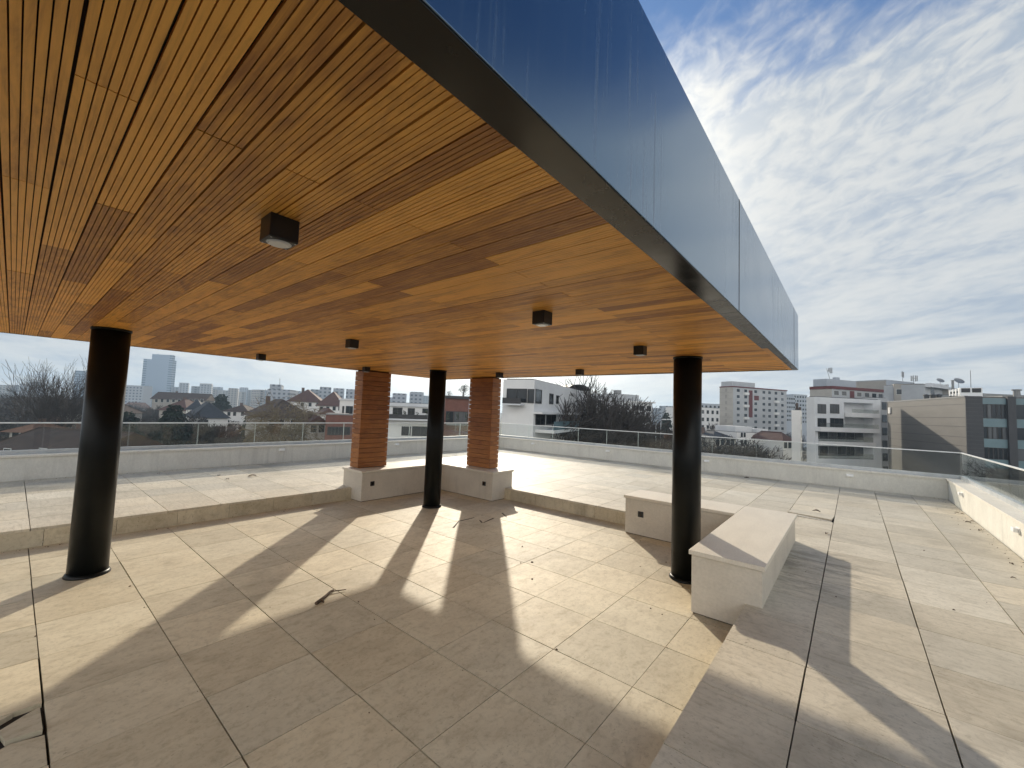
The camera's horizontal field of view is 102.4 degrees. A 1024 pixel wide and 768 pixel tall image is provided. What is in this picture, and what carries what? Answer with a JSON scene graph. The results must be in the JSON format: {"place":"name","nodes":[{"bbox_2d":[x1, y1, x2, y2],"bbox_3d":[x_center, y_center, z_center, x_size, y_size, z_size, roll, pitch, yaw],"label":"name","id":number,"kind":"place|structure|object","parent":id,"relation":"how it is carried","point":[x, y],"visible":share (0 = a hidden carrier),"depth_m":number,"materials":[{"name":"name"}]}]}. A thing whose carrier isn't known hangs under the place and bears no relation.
{"place":"outdoors","nodes":[
{"label":"outdoors","id":0,"kind":"place"},
{"bbox_2d":[0,490,732,767],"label":"floor","id":1,"kind":"structure","parent":0,"point":[269,661],"depth_m":3.13,"materials":[{"name":"tile"}]},
{"bbox_2d":[62,326,132,580],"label":"round column","id":2,"kind":"structure","parent":1,"relation":"on","point":[90,536],"depth_m":4.12,"materials":[{"name":"metal"}]},
{"bbox_2d":[0,0,797,379],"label":"roof canopy","id":3,"kind":"object","parent":2,"relation":"on","point":[460,188],"visible":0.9,"depth_m":1.43,"materials":[{"name":"brown wood"}]},
{"bbox_2d":[260,212,299,249],"bbox_3d":[-0.883,-0.577,1.565,0.102,0.098,0.102,-1,-5,40],"label":"ceiling light","id":4,"kind":"object","parent":3,"relation":"attached to","point":[277,230],"visible":1,"depth_m":1.53,"materials":[{"name":"metal"}]},
{"bbox_2d":[345,339,358,348],"bbox_3d":[-1.711,-0.426,4.408,0.102,0.098,0.102,-1,-5,40],"label":"ceiling light","id":5,"kind":"object","parent":3,"relation":"attached to","point":[351,343],"visible":1,"depth_m":4.37,"materials":[{"name":"metal"}]},
{"bbox_2d":[532,310,551,326],"bbox_3d":[0.210,-0.453,2.855,0.102,0.098,0.102,-1,-5,40],"label":"ceiling light","id":6,"kind":"object","parent":3,"relation":"attached to","point":[541,318],"visible":1,"depth_m":2.82,"materials":[{"name":"metal"}]},
{"bbox_2d":[633,345,646,355],"bbox_3d":[1.283,-0.331,4.122,0.102,0.098,0.102,-1,-5,40],"label":"ceiling light","id":7,"kind":"object","parent":3,"relation":"attached to","point":[641,350],"visible":1,"depth_m":4.09,"materials":[{"name":"metal"}]},
{"bbox_2d":[0,489,624,551],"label":"step riser","id":8,"kind":"object","parent":1,"relation":"on","point":[20,540],"visible":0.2,"depth_m":6.28,"materials":[{"name":"stone"}]},
{"bbox_2d":[315,589,345,604],"bbox_3d":[-1.710,1.974,3.845,0.110,0.034,0.344,1,-4,19],"label":"twig","id":9,"kind":"object","parent":1,"relation":"on","point":[321,599],"visible":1,"depth_m":3.79,"materials":[{"name":"wood"}]},
{"bbox_2d":[342,459,513,501],"bbox_3d":[-1.654,2.000,8.315,2.264,0.588,2.549,-1,-5,40],"label":"stone bench","id":10,"kind":"object","parent":1,"relation":"on","point":[395,479],"visible":0.88,"depth_m":8.31,"materials":[{"name":"stone"}]},
{"bbox_2d":[350,370,390,467],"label":"wood pillar","id":11,"kind":"structure","parent":10,"relation":"on","point":[370,420],"depth_m":8.18,"materials":[{"name":"brown wood"}]},
{"bbox_2d":[466,377,500,468],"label":"wood pillar","id":12,"kind":"structure","parent":10,"relation":"on","point":[483,425],"depth_m":8.77,"materials":[{"name":"brown wood"}]},
{"bbox_2d":[422,370,446,508],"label":"round column","id":13,"kind":"structure","parent":1,"relation":"on","point":[434,442],"depth_m":7.46,"materials":[{"name":"metal"}]},
{"bbox_2d":[3,451,1023,712],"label":"grit","id":14,"kind":"object","parent":1,"relation":"on","point":[557,649],"visible":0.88,"depth_m":4.99,"materials":[{"name":"gravel"}]},
{"bbox_2d":[669,356,702,584],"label":"round column","id":15,"kind":"structure","parent":1,"relation":"on","point":[686,460],"depth_m":4.57,"materials":[{"name":"metal"}]},
{"bbox_2d":[624,490,796,624],"bbox_3d":[2.113,1.938,5.126,2.154,0.588,2.634,-1,-5,40],"label":"stone bench","id":16,"kind":"object","parent":1,"relation":"on","point":[739,553],"visible":0.94,"depth_m":4.10,"materials":[{"name":"stone"}]},
{"bbox_2d":[70,399,806,461],"bbox_3d":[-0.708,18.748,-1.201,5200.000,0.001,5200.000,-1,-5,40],"label":"ground","id":17,"kind":"structure","parent":0,"point":[500,429],"depth_m":397.62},
{"bbox_2d":[0,385,14,396],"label":"city block","id":18,"kind":"structure","parent":17,"relation":"on","point":[2,387],"depth_m":642.02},
{"bbox_2d":[0,415,27,440],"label":"bare tree","id":19,"kind":"object","parent":17,"relation":"on","point":[2,427],"visible":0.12,"depth_m":100.41,"materials":[{"name":"brown plant"}]},
{"bbox_2d":[0,419,66,436],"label":"house","id":20,"kind":"structure","parent":17,"relation":"on","point":[17,430],"depth_m":70.74,"materials":[{"name":"orange tile"}]},
{"bbox_2d":[0,393,83,426],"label":"distant wood","id":21,"kind":"object","parent":17,"relation":"on","point":[3,400],"visible":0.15,"depth_m":137.33,"materials":[{"name":"plant"}]},
{"bbox_2d":[0,354,86,427],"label":"bare tree","id":22,"kind":"object","parent":17,"relation":"on","point":[59,405],"visible":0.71,"depth_m":74.94,"materials":[{"name":"brown plant"}]},
{"bbox_2d":[73,370,86,398],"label":"city block","id":23,"kind":"structure","parent":17,"relation":"on","point":[78,373],"depth_m":600.76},
{"bbox_2d":[0,423,164,450],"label":"house","id":24,"kind":"structure","parent":17,"relation":"on","point":[56,438],"depth_m":54.10,"materials":[{"name":"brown tile"}]},
{"bbox_2d":[48,400,144,427],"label":"house","id":25,"kind":"structure","parent":17,"relation":"on","point":[127,408],"depth_m":131.30,"materials":[{"name":"brown tile"}]},
{"bbox_2d":[122,411,145,436],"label":"conifer tree","id":26,"kind":"object","parent":17,"relation":"on","point":[127,427],"visible":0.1,"depth_m":85.73,"materials":[{"name":"green plant"}]},
{"bbox_2d":[125,385,152,406],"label":"city block","id":27,"kind":"structure","parent":17,"relation":"on","point":[142,394],"depth_m":433.15,"materials":[{"name":"concrete"}]},
{"bbox_2d":[142,405,162,419],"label":"bare tree","id":28,"kind":"object","parent":17,"relation":"on","point":[155,411],"visible":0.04,"depth_m":173.50,"materials":[{"name":"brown plant"}]},
{"bbox_2d":[141,354,176,405],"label":"office tower","id":29,"kind":"structure","parent":17,"relation":"on","point":[158,372],"depth_m":642.35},
{"bbox_2d":[130,413,193,438],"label":"bare tree","id":30,"kind":"object","parent":17,"relation":"on","point":[150,428],"visible":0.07,"depth_m":99.33,"materials":[{"name":"brown plant"}]},
{"bbox_2d":[148,404,196,444],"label":"conifer tree","id":31,"kind":"object","parent":17,"relation":"on","point":[177,433],"visible":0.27,"depth_m":90.54,"materials":[{"name":"green plant"}]},
{"bbox_2d":[157,397,193,417],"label":"house","id":32,"kind":"structure","parent":17,"relation":"on","point":[184,403],"depth_m":152.43,"materials":[{"name":"tile"}]},
{"bbox_2d":[150,391,214,408],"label":"house","id":33,"kind":"structure","parent":17,"relation":"on","point":[164,399],"depth_m":210.55,"materials":[{"name":"brown tile"}]},
{"bbox_2d":[178,383,189,392],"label":"city block","id":34,"kind":"structure","parent":17,"relation":"on","point":[183,387],"depth_m":622.71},
{"bbox_2d":[173,417,220,444],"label":"bare tree","id":35,"kind":"object","parent":17,"relation":"on","point":[194,439],"visible":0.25,"depth_m":95.02,"materials":[{"name":"brown plant"}]},
{"bbox_2d":[158,410,237,443],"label":"bare tree","id":36,"kind":"object","parent":17,"relation":"on","point":[208,430],"visible":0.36,"depth_m":96.28,"materials":[{"name":"brown plant"}]},
{"bbox_2d":[199,383,212,393],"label":"city block","id":37,"kind":"structure","parent":17,"relation":"on","point":[205,388],"depth_m":562.65,"materials":[{"name":"concrete"}]},
{"bbox_2d":[184,399,230,435],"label":"house","id":38,"kind":"structure","parent":17,"relation":"on","point":[209,411],"depth_m":122.92,"materials":[{"name":"stone"}]},
{"bbox_2d":[211,394,231,411],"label":"conifer tree","id":39,"kind":"object","parent":17,"relation":"on","point":[221,403],"visible":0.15,"depth_m":189.58,"materials":[{"name":"green plant"}]},
{"bbox_2d":[227,388,238,407],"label":"city block","id":40,"kind":"structure","parent":17,"relation":"on","point":[233,395],"depth_m":546.05,"materials":[{"name":"concrete"}]},
{"bbox_2d":[223,403,253,429],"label":"house","id":41,"kind":"structure","parent":17,"relation":"on","point":[234,414],"depth_m":165.55,"materials":[{"name":"paint"}]},
{"bbox_2d":[238,392,245,405],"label":"city block","id":42,"kind":"structure","parent":17,"relation":"on","point":[242,397],"depth_m":679.87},
{"bbox_2d":[216,434,280,443],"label":"distant wood","id":43,"kind":"object","parent":17,"relation":"on","point":[240,440],"visible":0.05,"depth_m":102.97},
{"bbox_2d":[250,390,264,407],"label":"city block","id":44,"kind":"structure","parent":17,"relation":"on","point":[257,394],"depth_m":498.52,"materials":[{"name":"concrete"}]},
{"bbox_2d":[241,396,306,441],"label":"house","id":45,"kind":"structure","parent":17,"relation":"on","point":[274,405],"depth_m":109.83,"materials":[{"name":"brown tile"}]},
{"bbox_2d":[229,389,327,442],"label":"willow tree","id":46,"kind":"object","parent":17,"relation":"on","point":[285,433],"visible":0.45,"depth_m":82.85,"materials":[{"name":"brown plant"}]},
{"bbox_2d":[267,389,297,400],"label":"city block","id":47,"kind":"structure","parent":17,"relation":"on","point":[278,393],"depth_m":301.62,"materials":[{"name":"concrete"}]},
{"bbox_2d":[286,388,322,410],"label":"house","id":48,"kind":"structure","parent":17,"relation":"on","point":[310,398],"depth_m":171.15,"materials":[{"name":"tile"}]},
{"bbox_2d":[300,411,325,440],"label":"house","id":49,"kind":"structure","parent":17,"relation":"on","point":[322,429],"depth_m":84.94,"materials":[{"name":"tile"}]},
{"bbox_2d":[319,387,330,398],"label":"city block","id":50,"kind":"structure","parent":17,"relation":"on","point":[325,392],"depth_m":331.15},
{"bbox_2d":[315,408,334,419],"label":"house","id":51,"kind":"structure","parent":17,"relation":"on","point":[329,410],"depth_m":120.77,"materials":[{"name":"tile"}]},
{"bbox_2d":[315,392,341,412],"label":"house","id":52,"kind":"structure","parent":17,"relation":"on","point":[331,401],"depth_m":161.56,"materials":[{"name":"tile"}]},
{"bbox_2d":[324,413,352,439],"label":"brick building","id":53,"kind":"structure","parent":17,"relation":"on","point":[335,423],"depth_m":78.81,"materials":[{"name":"brick"}]},
{"bbox_2d":[333,388,343,398],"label":"city block","id":54,"kind":"structure","parent":17,"relation":"on","point":[339,392],"depth_m":321.78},
{"bbox_2d":[339,398,355,418],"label":"white building","id":55,"kind":"structure","parent":17,"relation":"on","point":[346,405],"depth_m":100.33,"materials":[{"name":"paint"}]},
{"bbox_2d":[346,389,354,398],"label":"city block","id":56,"kind":"structure","parent":17,"relation":"on","point":[350,393],"depth_m":325.58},
{"bbox_2d":[392,393,406,402],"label":"city block","id":57,"kind":"structure","parent":17,"relation":"on","point":[399,397],"depth_m":301.35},
{"bbox_2d":[386,402,427,437],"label":"white building","id":58,"kind":"structure","parent":17,"relation":"on","point":[398,425],"depth_m":62.69,"materials":[{"name":"paint"}]},
{"bbox_2d":[401,426,410,435],"bbox_3d":[-16.134,7.157,62.735,1.386,1.390,0.067,3,-4,-16],"label":"window","id":59,"kind":"structure","parent":58,"relation":"in","point":[405,429],"depth_m":62.73,"materials":[{"name":"grey glass"}]},
{"bbox_2d":[412,426,426,435],"bbox_3d":[-14.063,7.267,63.314,2.579,1.490,0.067,3,-4,-16],"label":"window","id":60,"kind":"structure","parent":58,"relation":"in","point":[416,430],"depth_m":63.26,"materials":[{"name":"grey glass"}]},
{"bbox_2d":[409,392,423,402],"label":"city block","id":61,"kind":"structure","parent":17,"relation":"on","point":[416,397],"depth_m":321.42,"materials":[{"name":"concrete"}]},
{"bbox_2d":[443,395,468,435],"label":"brick building","id":62,"kind":"structure","parent":17,"relation":"on","point":[454,405],"depth_m":70.19,"materials":[{"name":"red brick"}]},
{"bbox_2d":[445,411,453,422],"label":"window","id":63,"kind":"structure","parent":62,"relation":"in","point":[451,417],"depth_m":70.00,"materials":[{"name":"black glass"}]},
{"bbox_2d":[454,411,467,423],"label":"window","id":64,"kind":"structure","parent":62,"relation":"in","point":[462,418],"depth_m":70.41,"materials":[{"name":"glass"}]},
{"bbox_2d":[501,379,587,440],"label":"white building","id":65,"kind":"structure","parent":17,"relation":"on","point":[529,403],"depth_m":46.50,"materials":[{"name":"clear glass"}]},
{"bbox_2d":[506,388,526,402],"bbox_3d":[0.531,1.293,46.168,2.480,1.556,0.067,1,-4,23],"label":"window","id":66,"kind":"structure","parent":65,"relation":"in","point":[511,393],"depth_m":46.12,"materials":[{"name":"grey glass"}]},
{"bbox_2d":[527,389,534,402],"bbox_3d":[2.087,1.333,45.496,0.771,1.573,0.067,1,-4,23],"label":"window","id":67,"kind":"structure","parent":65,"relation":"in","point":[530,399],"depth_m":45.49,"materials":[{"name":"grey glass"}]},
{"bbox_2d":[535,389,541,403],"bbox_3d":[3.021,1.410,46.629,0.067,1.605,2.075,1,-4,23],"label":"window","id":68,"kind":"structure","parent":65,"relation":"in","point":[538,393],"depth_m":46.60,"materials":[{"name":"grey glass"}]},
{"bbox_2d":[535,414,545,424],"bbox_3d":[3.277,4.105,47.290,0.067,1.263,3.336,1,-4,23],"label":"window","id":69,"kind":"structure","parent":65,"relation":"in","point":[539,418],"depth_m":47.22,"materials":[{"name":"black glass"}]},
{"bbox_2d":[546,414,555,424],"bbox_3d":[4.850,4.401,50.950,0.067,1.229,3.850,1,-4,23],"label":"window","id":70,"kind":"structure","parent":65,"relation":"in","point":[550,419],"depth_m":50.72,"materials":[{"name":"black glass"}]},
{"bbox_2d":[501,394,601,441],"bbox_3d":[2.754,11.237,56.323,13.167,23.080,21.964,3,-4,-14],"label":"bare tree","id":71,"kind":"object","parent":17,"relation":"on","point":[569,417],"visible":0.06,"depth_m":50.77,"materials":[{"name":"brown plant"}]},
{"bbox_2d":[556,376,672,448],"bbox_3d":[13.051,10.765,60.276,20.933,25.465,23.653,-1,-5,40],"label":"bare tree","id":72,"kind":"object","parent":17,"relation":"on","point":[620,436],"visible":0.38,"depth_m":57.95,"materials":[{"name":"brown plant"}]},
{"bbox_2d":[603,395,655,431],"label":"apartment block","id":73,"kind":"structure","parent":17,"relation":"on","point":[631,397],"depth_m":112.52,"materials":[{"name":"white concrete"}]},
{"bbox_2d":[579,389,702,452],"bbox_3d":[16.355,12.267,64.920,18.189,23.409,24.912,3,-4,-6],"label":"bare tree","id":74,"kind":"object","parent":17,"relation":"on","point":[644,430],"visible":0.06,"depth_m":61.24,"materials":[{"name":"brown plant"}]},
{"bbox_2d":[609,400,672,449],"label":"bare tree","id":75,"kind":"object","parent":17,"relation":"on","point":[654,430],"visible":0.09,"depth_m":72.47,"materials":[{"name":"brown plant"}]},
{"bbox_2d":[662,413,671,432],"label":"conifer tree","id":76,"kind":"object","parent":17,"relation":"on","point":[665,421],"visible":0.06,"depth_m":149.16,"materials":[{"name":"green plant"}]},
{"bbox_2d":[666,407,719,429],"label":"apartment block","id":77,"kind":"structure","parent":17,"relation":"on","point":[710,416],"depth_m":167.75,"materials":[{"name":"white concrete"}]},
{"bbox_2d":[701,427,735,454],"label":"house","id":78,"kind":"structure","parent":17,"relation":"on","point":[714,434],"depth_m":109.95,"materials":[{"name":"stone"}]},
{"bbox_2d":[701,434,757,455],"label":"bare tree","id":79,"kind":"object","parent":17,"relation":"on","point":[720,449],"visible":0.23,"depth_m":100.85,"materials":[{"name":"brown plant"}]},
{"bbox_2d":[705,425,767,451],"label":"white villa","id":80,"kind":"object","parent":17,"relation":"on","point":[744,432],"visible":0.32,"depth_m":114.27,"materials":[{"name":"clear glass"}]},
{"bbox_2d":[717,431,768,456],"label":"bare tree","id":81,"kind":"object","parent":17,"relation":"on","point":[762,448],"visible":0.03,"depth_m":108.15,"materials":[{"name":"brown plant"}]},
{"bbox_2d":[719,381,787,433],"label":"apartment block","id":82,"kind":"structure","parent":17,"relation":"on","point":[747,404],"depth_m":195.21,"materials":[{"name":"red paint"}]},
{"bbox_2d":[724,440,791,459],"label":"bare tree","id":83,"kind":"object","parent":17,"relation":"on","point":[760,455],"visible":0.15,"depth_m":105.25,"materials":[{"name":"brown plant"}]},
{"bbox_2d":[751,431,791,460],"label":"house","id":84,"kind":"structure","parent":17,"relation":"on","point":[785,448],"depth_m":106.95,"materials":[{"name":"paint"}]},
{"bbox_2d":[787,396,794,437],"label":"apartment block","id":85,"kind":"structure","parent":17,"relation":"on","point":[790,403],"depth_m":289.95,"materials":[{"name":"paint"}]},
{"bbox_2d":[791,403,801,460],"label":"white tower","id":86,"kind":"structure","parent":17,"relation":"on","point":[796,414],"depth_m":91.19,"materials":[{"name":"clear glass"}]},
{"bbox_2d":[787,394,806,446],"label":"apartment block","id":87,"kind":"structure","parent":17,"relation":"on","point":[800,400],"depth_m":301.00,"materials":[{"name":"white concrete"}]},
{"bbox_2d":[806,396,881,467],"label":"apartment house","id":88,"kind":"structure","parent":17,"relation":"on","point":[845,421],"depth_m":84.86,"materials":[{"name":"paint"}]},
{"bbox_2d":[817,404,825,413],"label":"window","id":89,"kind":"structure","parent":88,"relation":"in","point":[821,408],"depth_m":84.11,"materials":[{"name":"grey glass"}]},
{"bbox_2d":[830,404,838,413],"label":"window","id":90,"kind":"structure","parent":88,"relation":"in","point":[834,408],"depth_m":84.66,"materials":[{"name":"grey glass"}]},
{"bbox_2d":[809,377,883,397],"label":"apartment block","id":91,"kind":"structure","parent":17,"relation":"on","point":[835,387],"depth_m":143.41,"materials":[{"name":"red paint"}]},
{"bbox_2d":[860,397,887,468],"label":"stair block","id":92,"kind":"structure","parent":17,"relation":"on","point":[884,436],"depth_m":91.91,"materials":[{"name":"grey concrete"}]},
{"bbox_2d":[856,380,914,389],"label":"grey block","id":93,"kind":"structure","parent":17,"relation":"on","point":[874,384],"depth_m":153.28,"materials":[{"name":"concrete"}]},
{"bbox_2d":[892,384,909,400],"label":"beige block","id":94,"kind":"structure","parent":17,"relation":"on","point":[897,391],"depth_m":131.36,"materials":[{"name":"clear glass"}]},
{"bbox_2d":[884,383,956,400],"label":"grey block","id":95,"kind":"structure","parent":17,"relation":"on","point":[913,391],"depth_m":128.78,"materials":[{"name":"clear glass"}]},
{"bbox_2d":[887,396,1023,503],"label":"office building","id":96,"kind":"structure","parent":17,"relation":"on","point":[990,428],"depth_m":66.78,"materials":[{"name":"concrete"}]},
{"bbox_2d":[957,388,982,396],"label":"ventilation unit","id":97,"kind":"object","parent":96,"relation":"on","point":[971,391],"visible":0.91,"depth_m":67.27,"materials":[{"name":"white metal"}]},
{"bbox_2d":[1016,405,1023,418],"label":"window","id":98,"kind":"structure","parent":96,"relation":"in","point":[1019,408],"depth_m":61.58,"materials":[{"name":"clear glass"}]},
{"bbox_2d":[1017,428,1023,439],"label":"window","id":99,"kind":"structure","parent":96,"relation":"in","point":[1020,431],"depth_m":61.38,"materials":[{"name":"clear glass"}]},
{"bbox_2d":[942,393,1023,396],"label":"grey block","id":100,"kind":"structure","parent":17,"relation":"on","point":[984,395],"depth_m":110.54,"materials":[{"name":"concrete"}]},
{"bbox_2d":[0,448,1023,767],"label":"floor","id":101,"kind":"structure","parent":0,"point":[880,662],"depth_m":3.39,"materials":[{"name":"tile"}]},
{"bbox_2d":[0,707,46,767],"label":"broken tile","id":102,"kind":"object","parent":101,"relation":"on","point":[19,750],"visible":1,"depth_m":2.12,"materials":[{"name":"tile"}]},
{"bbox_2d":[788,509,834,520],"bbox_3d":[5.096,2.222,7.019,0.600,0.052,0.450,-1,-5,43],"label":"loose tile","id":103,"kind":"object","parent":101,"relation":"on","point":[827,517],"visible":0.93,"depth_m":6.96,"materials":[{"name":"tile"}]},
{"bbox_2d":[0,0,1023,412],"label":"sky","id":104,"kind":"structure","parent":0,"point":[873,150],"materials":[{"name":"blue"}]},
{"bbox_3d":[-1.187,10.983,6.140,13.780,16.390,17.540,-1,-5,40],"label":"apartment building","id":105,"kind":"object","parent":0,"visible":0},
{"bbox_2d":[0,436,499,481],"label":"parapet wall","id":106,"kind":"structure","parent":105,"relation":"on","point":[16,467],"depth_m":9.35,"materials":[{"name":"paint"}]},
{"bbox_2d":[0,422,498,454],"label":"glass railing","id":107,"kind":"object","parent":106,"relation":"on","point":[464,430],"visible":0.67,"depth_m":9.62,"materials":[{"name":"glass"}]},
{"bbox_2d":[499,437,947,498],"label":"parapet wall","id":108,"kind":"structure","parent":105,"relation":"on","point":[920,485],"depth_m":11.15,"materials":[{"name":"paint"}]},
{"bbox_2d":[499,423,960,478],"bbox_3d":[4.700,1.885,13.432,13.580,0.580,0.070,-1,-5,40],"label":"glass railing","id":109,"kind":"object","parent":108,"relation":"on","point":[829,465],"visible":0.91,"depth_m":11.36,"materials":[{"name":"glass"}]},
{"bbox_2d":[944,477,1023,559],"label":"parapet wall","id":110,"kind":"structure","parent":105,"relation":"on","point":[996,518],"depth_m":6.31,"materials":[{"name":"paint"}]},
{"bbox_2d":[960,452,1023,511],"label":"glass railing","id":111,"kind":"object","parent":110,"relation":"on","point":[1006,485],"visible":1,"depth_m":6.94,"materials":[{"name":"glass"}]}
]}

